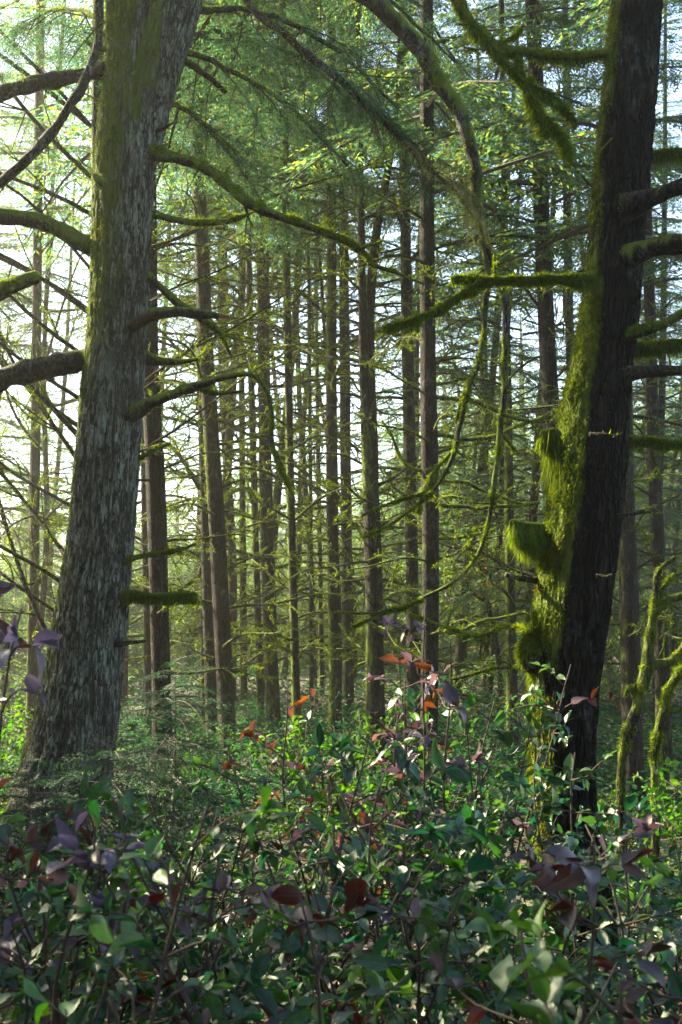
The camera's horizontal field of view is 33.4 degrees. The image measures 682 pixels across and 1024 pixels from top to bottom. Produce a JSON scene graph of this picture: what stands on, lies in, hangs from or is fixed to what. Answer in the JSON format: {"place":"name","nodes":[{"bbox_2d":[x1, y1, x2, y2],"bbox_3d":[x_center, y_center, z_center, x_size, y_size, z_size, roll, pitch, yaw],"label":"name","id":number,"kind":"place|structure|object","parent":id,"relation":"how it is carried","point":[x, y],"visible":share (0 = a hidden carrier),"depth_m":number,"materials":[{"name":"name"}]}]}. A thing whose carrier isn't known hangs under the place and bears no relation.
{"place":"outdoors","nodes":[
{"label":"outdoors","id":0,"kind":"place"},
{"bbox_2d":[0,602,681,1023],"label":"ground","id":1,"kind":"structure","parent":0,"point":[334,836],"depth_m":12.58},
{"bbox_2d":[0,685,33,809],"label":"shrub","id":2,"kind":"object","parent":1,"relation":"on","point":[7,756],"visible":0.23,"depth_m":11.99,"materials":[{"name":"green plant"}]},
{"bbox_2d":[0,271,39,324],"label":"mossy tree","id":3,"kind":"object","parent":1,"relation":"on","point":[10,286],"visible":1,"depth_m":7.93,"materials":[{"name":"green plant"}]},
{"bbox_2d":[0,198,66,674],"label":"conifer","id":4,"kind":"object","parent":1,"relation":"on","point":[25,550],"visible":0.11,"depth_m":38.17,"materials":[{"name":"green plant"}]},
{"bbox_2d":[0,1,79,730],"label":"conifer","id":5,"kind":"object","parent":1,"relation":"on","point":[4,545],"visible":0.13,"depth_m":28.19,"materials":[{"name":"green plant"}]},
{"bbox_2d":[0,0,81,752],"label":"conifer","id":6,"kind":"object","parent":1,"relation":"on","point":[5,604],"visible":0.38,"depth_m":24.28,"materials":[{"name":"green plant"}]},
{"bbox_2d":[0,572,86,1023],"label":"shrub","id":7,"kind":"object","parent":1,"relation":"on","point":[57,879],"visible":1,"depth_m":2.58,"materials":[{"name":"purple plant"}]},
{"bbox_2d":[0,183,130,658],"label":"conifer","id":8,"kind":"object","parent":1,"relation":"on","point":[64,382],"visible":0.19,"depth_m":30.19,"materials":[{"name":"green plant"}]},
{"bbox_2d":[0,0,135,651],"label":"conifer","id":9,"kind":"object","parent":1,"relation":"on","point":[43,591],"visible":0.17,"depth_m":23.44,"materials":[{"name":"green plant"}]},
{"bbox_2d":[0,798,163,1023],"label":"shrub","id":10,"kind":"object","parent":1,"relation":"on","point":[76,965],"visible":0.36,"depth_m":3.12,"materials":[{"name":"green plant"}]},
{"bbox_2d":[0,758,163,1013],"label":"young hemlock","id":11,"kind":"object","parent":1,"relation":"on","point":[34,811],"visible":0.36,"depth_m":6.96,"materials":[{"name":"green plant"}]},
{"bbox_2d":[0,824,163,1023],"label":"shrub","id":12,"kind":"object","parent":1,"relation":"on","point":[13,851],"visible":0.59,"depth_m":2.81,"materials":[{"name":"purple plant"}]},
{"bbox_2d":[0,814,191,1023],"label":"shrub","id":13,"kind":"object","parent":1,"relation":"on","point":[6,828],"visible":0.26,"depth_m":4.03,"materials":[{"name":"green plant"}]},
{"bbox_2d":[0,0,211,741],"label":"conifer","id":14,"kind":"object","parent":1,"relation":"on","point":[34,436],"visible":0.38,"depth_m":19.25,"materials":[{"name":"green plant"}]},
{"bbox_2d":[44,811,175,1023],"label":"shrub","id":15,"kind":"object","parent":1,"relation":"on","point":[66,837],"visible":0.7,"depth_m":2.67,"materials":[{"name":"purple plant"}]},
{"bbox_2d":[0,779,238,1002],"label":"shrub","id":16,"kind":"object","parent":1,"relation":"on","point":[175,846],"visible":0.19,"depth_m":6.20,"materials":[{"name":"green plant"}]},
{"bbox_2d":[0,965,242,1023],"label":"shrub","id":17,"kind":"object","parent":1,"relation":"on","point":[233,977],"visible":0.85,"depth_m":2.46,"materials":[{"name":"green plant"}]},
{"bbox_2d":[0,735,248,992],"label":"young hemlock","id":18,"kind":"object","parent":1,"relation":"on","point":[111,829],"visible":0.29,"depth_m":7.37,"materials":[{"name":"green plant"}]},
{"bbox_2d":[0,837,261,1023],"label":"shrub","id":19,"kind":"object","parent":1,"relation":"on","point":[64,925],"visible":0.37,"depth_m":3.92,"materials":[{"name":"green plant"}]},
{"bbox_2d":[0,0,276,824],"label":"conifer","id":20,"kind":"object","parent":1,"relation":"on","point":[157,539],"visible":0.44,"depth_m":12.04,"materials":[{"name":"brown plant"}]},
{"bbox_2d":[52,35,225,709],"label":"conifer","id":21,"kind":"object","parent":1,"relation":"on","point":[124,689],"visible":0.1,"depth_m":25.97,"materials":[{"name":"green plant"}]},
{"bbox_2d":[1,14,282,742],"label":"conifer","id":22,"kind":"object","parent":1,"relation":"on","point":[145,635],"visible":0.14,"depth_m":20.02,"materials":[{"name":"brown plant"}]},
{"bbox_2d":[62,139,233,703],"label":"conifer","id":23,"kind":"object","parent":1,"relation":"on","point":[164,376],"visible":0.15,"depth_m":27.78,"materials":[{"name":"green plant"}]},
{"bbox_2d":[23,786,283,1023],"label":"shrub","id":24,"kind":"object","parent":1,"relation":"on","point":[117,943],"visible":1,"depth_m":2.23,"materials":[{"name":"green plant"}]},
{"bbox_2d":[5,762,345,1023],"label":"shrub","id":25,"kind":"object","parent":1,"relation":"on","point":[260,966],"visible":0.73,"depth_m":2.82,"materials":[{"name":"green plant"}]},
{"bbox_2d":[39,0,325,741],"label":"conifer","id":26,"kind":"object","parent":1,"relation":"on","point":[209,645],"visible":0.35,"depth_m":18.47,"materials":[{"name":"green plant"}]},
{"bbox_2d":[129,191,253,675],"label":"conifer","id":27,"kind":"object","parent":1,"relation":"on","point":[137,623],"visible":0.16,"depth_m":36.01,"materials":[{"name":"green plant"}]},
{"bbox_2d":[82,0,317,722],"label":"conifer","id":28,"kind":"object","parent":1,"relation":"on","point":[230,271],"visible":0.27,"depth_m":23.86,"materials":[{"name":"green plant"}]},
{"bbox_2d":[13,0,391,767],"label":"conifer","id":29,"kind":"object","parent":1,"relation":"on","point":[215,510],"visible":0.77,"depth_m":16.09,"materials":[{"name":"green plant"}]},
{"bbox_2d":[0,0,414,640],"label":"conifer","id":30,"kind":"object","parent":1,"relation":"on","point":[40,400],"visible":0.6,"depth_m":11.81,"materials":[{"name":"green plant"}]},
{"bbox_2d":[111,656,308,895],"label":"young hemlock","id":31,"kind":"object","parent":1,"relation":"on","point":[173,757],"visible":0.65,"depth_m":9.23,"materials":[{"name":"green plant"}]},
{"bbox_2d":[115,804,322,1023],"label":"shrub","id":32,"kind":"object","parent":1,"relation":"on","point":[228,965],"visible":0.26,"depth_m":5.08,"materials":[{"name":"green plant"}]},
{"bbox_2d":[140,4,304,695],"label":"conifer","id":33,"kind":"object","parent":1,"relation":"on","point":[229,435],"visible":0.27,"depth_m":25.19,"materials":[{"name":"green plant"}]},
{"bbox_2d":[140,26,338,707],"bbox_3d":[-2.239,-6.679,26.735,4.918,23.485,5.258,-2,-6,24],"label":"conifer","id":34,"kind":"object","parent":1,"relation":"on","point":[278,327],"visible":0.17,"depth_m":26.02,"materials":[{"name":"green plant"}]},
{"bbox_2d":[159,9,338,708],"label":"conifer","id":35,"kind":"object","parent":1,"relation":"on","point":[232,585],"visible":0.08,"depth_m":25.89,"materials":[{"name":"brown plant"}]},
{"bbox_2d":[158,2,360,731],"bbox_3d":[-1.858,-6.611,22.666,4.714,21.794,5.017,0,-5,0],"label":"conifer","id":36,"kind":"object","parent":1,"relation":"on","point":[257,580],"visible":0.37,"depth_m":22.10,"materials":[{"name":"green plant"}]},
{"bbox_2d":[147,856,379,1023],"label":"shrub","id":37,"kind":"object","parent":1,"relation":"on","point":[355,888],"visible":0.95,"depth_m":2.72,"materials":[{"name":"purple plant"}]},
{"bbox_2d":[0,0,539,931],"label":"leaning tree","id":38,"kind":"object","parent":1,"relation":"on","point":[146,62],"visible":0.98,"depth_m":8.55,"materials":[{"name":"grey plant"}]},
{"bbox_2d":[161,0,378,736],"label":"conifer","id":39,"kind":"object","parent":1,"relation":"on","point":[272,695],"visible":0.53,"depth_m":20.48,"materials":[{"name":"brown plant"}]},
{"bbox_2d":[158,38,381,699],"bbox_3d":[-2.235,-5.682,28.164,5.982,21.966,5.159,2,-6,-22],"label":"conifer","id":40,"kind":"object","parent":1,"relation":"on","point":[243,648],"visible":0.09,"depth_m":27.02,"materials":[{"name":"brown plant"}]},
{"bbox_2d":[169,771,394,997],"bbox_3d":[-0.319,2.061,6.135,1.310,1.334,1.164,0,-5,0],"label":"shrub","id":41,"kind":"object","parent":1,"relation":"on","point":[273,963],"visible":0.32,"depth_m":6.28,"materials":[{"name":"green plant"}]},
{"bbox_2d":[194,11,381,695],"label":"conifer","id":42,"kind":"object","parent":1,"relation":"on","point":[278,489],"visible":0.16,"depth_m":26.89,"materials":[{"name":"brown plant"}]},
{"bbox_2d":[142,0,442,748],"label":"conifer","id":43,"kind":"object","parent":1,"relation":"on","point":[291,535],"visible":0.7,"depth_m":17.22,"materials":[{"name":"green plant"}]},
{"bbox_2d":[241,758,346,1006],"bbox_3d":[-0.143,1.792,5.093,0.392,1.327,0.566,-3,-6,30],"label":"shrub","id":44,"kind":"object","parent":1,"relation":"on","point":[300,819],"visible":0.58,"depth_m":4.99,"materials":[{"name":"green plant"}]},
{"bbox_2d":[124,720,468,1023],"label":"shrub","id":45,"kind":"object","parent":1,"relation":"on","point":[349,773],"visible":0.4,"depth_m":4.29,"materials":[{"name":"green plant"}]},
{"bbox_2d":[250,294,364,656],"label":"conifer","id":46,"kind":"object","parent":1,"relation":"on","point":[306,434],"visible":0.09,"depth_m":38.18,"materials":[{"name":"green plant"}]},
{"bbox_2d":[233,29,382,686],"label":"conifer","id":47,"kind":"object","parent":1,"relation":"on","point":[304,491],"visible":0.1,"depth_m":29.41,"materials":[{"name":"brown plant"}]},
{"bbox_2d":[232,8,383,678],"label":"conifer","id":48,"kind":"object","parent":1,"relation":"on","point":[286,660],"visible":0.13,"depth_m":30.57,"materials":[{"name":"brown plant"}]},
{"bbox_2d":[193,2,434,736],"bbox_3d":[-0.146,-8.160,19.596,4.617,24.299,4.957,4,-6,-37],"label":"conifer","id":49,"kind":"object","parent":1,"relation":"on","point":[331,370],"visible":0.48,"depth_m":19.11,"materials":[{"name":"brown plant"}]},
{"bbox_2d":[216,29,414,694],"bbox_3d":[-0.580,-6.252,28.832,5.196,22.396,5.389,-4,-7,41],"label":"conifer","id":50,"kind":"object","parent":1,"relation":"on","point":[322,676],"visible":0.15,"depth_m":27.99,"materials":[{"name":"brown plant"}]},
{"bbox_2d":[246,723,387,911],"bbox_3d":[-0.188,2.270,8.219,1.029,1.434,1.650,0,-5,0],"label":"shrub","id":51,"kind":"object","parent":1,"relation":"on","point":[292,757],"visible":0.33,"depth_m":8.18,"materials":[{"name":"green plant"}]},
{"bbox_2d":[259,990,385,1023],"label":"shrub","id":52,"kind":"object","parent":1,"relation":"on","point":[357,1018],"visible":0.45,"depth_m":3.36,"materials":[{"name":"green plant"}]},
{"bbox_2d":[222,2,446,699],"bbox_3d":[-0.360,-7.344,26.875,5.545,23.306,4.867,0,-5,0],"label":"conifer","id":53,"kind":"object","parent":1,"relation":"on","point":[310,639],"visible":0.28,"depth_m":26.08,"materials":[{"name":"brown plant"}]},
{"bbox_2d":[237,682,431,792],"bbox_3d":[-0.075,2.590,12.670,2.182,1.380,1.024,-2,-5,19],"label":"shrub","id":54,"kind":"object","parent":1,"relation":"on","point":[294,718],"visible":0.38,"depth_m":12.58,"materials":[{"name":"green plant"}]},
{"bbox_2d":[278,720,401,847],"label":"shrub","id":55,"kind":"object","parent":1,"relation":"on","point":[355,810],"visible":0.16,"depth_m":9.65,"materials":[{"name":"green plant"}]},
{"bbox_2d":[0,659,681,843],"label":"ground cover","id":56,"kind":"object","parent":1,"relation":"on","point":[604,711],"visible":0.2,"depth_m":17.75,"materials":[{"name":"green plant"}]},
{"bbox_2d":[0,310,681,703],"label":"wood","id":57,"kind":"object","parent":1,"relation":"on","point":[134,668],"visible":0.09,"depth_m":40.99,"materials":[{"name":"green plant"}]},
{"bbox_2d":[0,679,681,1023],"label":"undergrowth","id":58,"kind":"object","parent":1,"relation":"on","point":[5,1016],"visible":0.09,"depth_m":10.98,"materials":[{"name":"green plant"}]},
{"bbox_2d":[239,657,456,1010],"bbox_3d":[0.026,1.572,5.253,0.998,1.806,0.859,0,-5,0],"label":"shrub","id":59,"kind":"object","parent":1,"relation":"on","point":[414,716],"visible":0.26,"depth_m":5.25,"materials":[{"name":"green plant"}]},
{"bbox_2d":[226,4,475,715],"bbox_3d":[0.118,-7.891,25.716,5.750,25.296,5.166,0,-5,0],"label":"conifer","id":60,"kind":"object","parent":1,"relation":"on","point":[346,602],"visible":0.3,"depth_m":25.16,"materials":[{"name":"brown plant"}]},
{"bbox_2d":[269,17,440,706],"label":"conifer","id":61,"kind":"object","parent":1,"relation":"on","point":[323,327],"visible":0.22,"depth_m":26.43,"materials":[{"name":"brown plant"}]},
{"bbox_2d":[276,21,440,685],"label":"conifer","id":62,"kind":"object","parent":1,"relation":"on","point":[359,553],"visible":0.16,"depth_m":29.39,"materials":[{"name":"brown plant"}]},
{"bbox_2d":[245,0,517,777],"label":"conifer","id":63,"kind":"object","parent":1,"relation":"on","point":[374,652],"visible":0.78,"depth_m":15.19,"materials":[{"name":"plant"}]},
{"bbox_2d":[308,225,473,668],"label":"conifer","id":64,"kind":"object","parent":1,"relation":"on","point":[402,507],"visible":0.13,"depth_m":36.10,"materials":[{"name":"brown plant"}]},
{"bbox_2d":[265,805,530,1012],"bbox_3d":[0.273,1.970,5.351,1.227,1.145,1.087,0,-5,0],"label":"shrub","id":65,"kind":"object","parent":1,"relation":"on","point":[390,820],"visible":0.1,"depth_m":5.26,"materials":[{"name":"green plant"}]},
{"bbox_2d":[322,0,489,684],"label":"conifer","id":66,"kind":"object","parent":1,"relation":"on","point":[394,496],"visible":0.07,"depth_m":29.13,"materials":[{"name":"brown plant"}]},
{"bbox_2d":[267,739,547,1023],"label":"shrub","id":67,"kind":"object","parent":1,"relation":"on","point":[399,982],"visible":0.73,"depth_m":3.05,"materials":[{"name":"green plant"}]},
{"bbox_2d":[255,0,559,747],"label":"conifer","id":68,"kind":"object","parent":1,"relation":"on","point":[409,439],"visible":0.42,"depth_m":18.21,"materials":[{"name":"brown plant"}]},
{"bbox_2d":[314,9,504,654],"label":"conifer","id":69,"kind":"object","parent":1,"relation":"on","point":[417,346],"visible":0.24,"depth_m":27.76,"materials":[{"name":"brown plant"}]},
{"bbox_2d":[332,603,489,1017],"bbox_3d":[0.277,1.388,4.809,0.648,2.000,0.749,0,-5,0],"label":"shrub","id":70,"kind":"object","parent":1,"relation":"on","point":[450,696],"visible":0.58,"depth_m":4.80,"materials":[{"name":"green plant"}]},
{"bbox_2d":[256,0,596,799],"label":"conifer","id":71,"kind":"object","parent":1,"relation":"on","point":[428,524],"visible":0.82,"depth_m":13.10,"materials":[{"name":"green plant"}]},
{"bbox_2d":[374,768,502,959],"bbox_3d":[0.595,2.244,7.189,0.887,1.211,1.040,0,-5,0],"label":"shrub","id":72,"kind":"object","parent":1,"relation":"on","point":[435,794],"visible":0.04,"depth_m":7.42,"materials":[{"name":"green plant"}]},
{"bbox_2d":[304,796,576,1023],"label":"shrub","id":73,"kind":"object","parent":1,"relation":"on","point":[363,928],"visible":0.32,"depth_m":3.98,"materials":[{"name":"green plant"}]},
{"bbox_2d":[235,813,656,1023],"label":"shrub","id":74,"kind":"object","parent":1,"relation":"on","point":[514,989],"visible":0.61,"depth_m":3.00,"materials":[{"name":"green plant"}]},
{"bbox_2d":[352,4,545,698],"bbox_3d":[2.855,-4.788,27.572,5.507,18.697,6.471,0,-5,0],"label":"conifer","id":75,"kind":"object","parent":1,"relation":"on","point":[460,648],"visible":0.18,"depth_m":27.03,"materials":[{"name":"green plant"}]},
{"bbox_2d":[410,708,525,812],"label":"shrub","id":76,"kind":"object","parent":1,"relation":"on","point":[477,736],"visible":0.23,"depth_m":12.14,"materials":[{"name":"green plant"}]},
{"bbox_2d":[379,0,565,694],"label":"conifer","id":77,"kind":"object","parent":1,"relation":"on","point":[485,646],"visible":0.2,"depth_m":27.53,"materials":[{"name":"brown plant"}]},
{"bbox_2d":[401,195,545,672],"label":"conifer","id":78,"kind":"object","parent":1,"relation":"on","point":[473,605],"visible":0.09,"depth_m":33.06,"materials":[{"name":"green plant"}]},
{"bbox_2d":[418,121,533,660],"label":"conifer","id":79,"kind":"object","parent":1,"relation":"on","point":[474,463],"visible":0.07,"depth_m":31.82,"materials":[{"name":"green plant"}]},
{"bbox_2d":[414,0,538,700],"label":"conifer","id":80,"kind":"object","parent":1,"relation":"on","point":[490,680],"visible":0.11,"depth_m":27.06,"materials":[{"name":"brown plant"}]},
{"bbox_2d":[439,510,537,712],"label":"leafy tree","id":81,"kind":"object","parent":1,"relation":"on","point":[496,644],"visible":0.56,"depth_m":23.82,"materials":[{"name":"green plant"}]},
{"bbox_2d":[363,962,617,1023],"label":"shrub","id":82,"kind":"object","parent":1,"relation":"on","point":[393,1018],"visible":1,"depth_m":2.43,"materials":[{"name":"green plant"}]},
{"bbox_2d":[389,674,596,1022],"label":"shrub","id":83,"kind":"object","parent":1,"relation":"on","point":[506,737],"visible":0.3,"depth_m":5.54,"materials":[{"name":"green plant"}]},
{"bbox_2d":[345,0,680,764],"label":"conifer","id":84,"kind":"object","parent":1,"relation":"on","point":[507,584],"visible":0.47,"depth_m":17.06,"materials":[{"name":"green plant"}]},
{"bbox_2d":[414,662,621,1023],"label":"shrub","id":85,"kind":"object","parent":1,"relation":"on","point":[555,781],"visible":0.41,"depth_m":4.99,"materials":[{"name":"green plant"}]},
{"bbox_2d":[399,0,652,727],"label":"conifer","id":86,"kind":"object","parent":1,"relation":"on","point":[534,470],"visible":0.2,"depth_m":25.10,"materials":[{"name":"green plant"}]},
{"bbox_2d":[376,0,681,1023],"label":"mossy tree","id":87,"kind":"object","parent":1,"relation":"on","point":[570,544],"visible":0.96,"depth_m":5.95,"materials":[{"name":"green plant"}]},
{"bbox_2d":[377,0,681,707],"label":"conifer","id":88,"kind":"object","parent":1,"relation":"on","point":[548,361],"visible":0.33,"depth_m":14.25,"materials":[{"name":"green plant"}]},
{"bbox_2d":[394,742,664,1023],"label":"shrub","id":89,"kind":"object","parent":1,"relation":"on","point":[475,821],"visible":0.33,"depth_m":4.51,"materials":[{"name":"green plant"}]},
{"bbox_2d":[395,813,681,1023],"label":"shrub","id":90,"kind":"object","parent":1,"relation":"on","point":[605,917],"visible":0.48,"depth_m":3.35,"materials":[{"name":"green plant"}]},
{"bbox_2d":[414,0,681,802],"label":"conifer","id":91,"kind":"object","parent":1,"relation":"on","point":[630,610],"visible":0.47,"depth_m":12.98,"materials":[{"name":"green plant"}]},
{"bbox_2d":[429,902,681,1023],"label":"shrub","id":92,"kind":"object","parent":1,"relation":"on","point":[484,921],"visible":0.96,"depth_m":2.24,"materials":[{"name":"green plant"}]},
{"bbox_2d":[434,0,681,640],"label":"conifer","id":93,"kind":"object","parent":1,"relation":"on","point":[568,304],"visible":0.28,"depth_m":23.55,"materials":[{"name":"green plant"}]},
{"bbox_2d":[473,0,681,784],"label":"conifer","id":94,"kind":"object","parent":1,"relation":"on","point":[655,536],"visible":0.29,"depth_m":14.53,"materials":[{"name":"brown plant"}]},
{"bbox_2d":[503,901,681,1023],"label":"shrub","id":95,"kind":"object","parent":1,"relation":"on","point":[544,1008],"visible":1,"depth_m":1.66,"materials":[{"name":"green plant"}]},
{"bbox_2d":[508,838,681,1023],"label":"shrub","id":96,"kind":"object","parent":1,"relation":"on","point":[574,872],"visible":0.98,"depth_m":2.47,"materials":[{"name":"purple plant"}]},
{"bbox_2d":[514,64,681,710],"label":"conifer","id":97,"kind":"object","parent":1,"relation":"on","point":[608,657],"visible":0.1,"depth_m":27.70,"materials":[{"name":"brown plant"}]},
{"bbox_2d":[522,0,681,715],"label":"conifer","id":98,"kind":"object","parent":1,"relation":"on","point":[662,407],"visible":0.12,"depth_m":24.22,"materials":[{"name":"brown plant"}]},
{"bbox_2d":[525,792,681,973],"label":"shrub","id":99,"kind":"object","parent":1,"relation":"on","point":[635,885],"visible":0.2,"depth_m":6.54,"materials":[{"name":"green plant"}]},
{"bbox_2d":[544,840,681,1023],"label":"shrub","id":100,"kind":"object","parent":1,"relation":"on","point":[662,875],"visible":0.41,"depth_m":4.09,"materials":[{"name":"green plant"}]},
{"bbox_2d":[612,555,681,857],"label":"crooked tree","id":101,"kind":"object","parent":1,"relation":"on","point":[657,605],"visible":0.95,"depth_m":8.89,"materials":[{"name":"green plant"}]},
{"bbox_2d":[625,756,681,916],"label":"shrub","id":102,"kind":"object","parent":1,"relation":"on","point":[662,794],"visible":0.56,"depth_m":8.00,"materials":[{"name":"green plant"}]},
{"bbox_2d":[639,0,681,686],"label":"conifer","id":103,"kind":"object","parent":1,"relation":"on","point":[673,646],"visible":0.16,"depth_m":28.67,"materials":[{"name":"green plant"}]},
{"bbox_2d":[646,661,681,907],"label":"crooked tree","id":104,"kind":"object","parent":1,"relation":"on","point":[657,732],"visible":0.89,"depth_m":8.27,"materials":[{"name":"green plant"}]},
{"bbox_2d":[0,0,681,586],"label":"sky","id":105,"kind":"structure","parent":0,"point":[185,377],"materials":[{"name":"white"}]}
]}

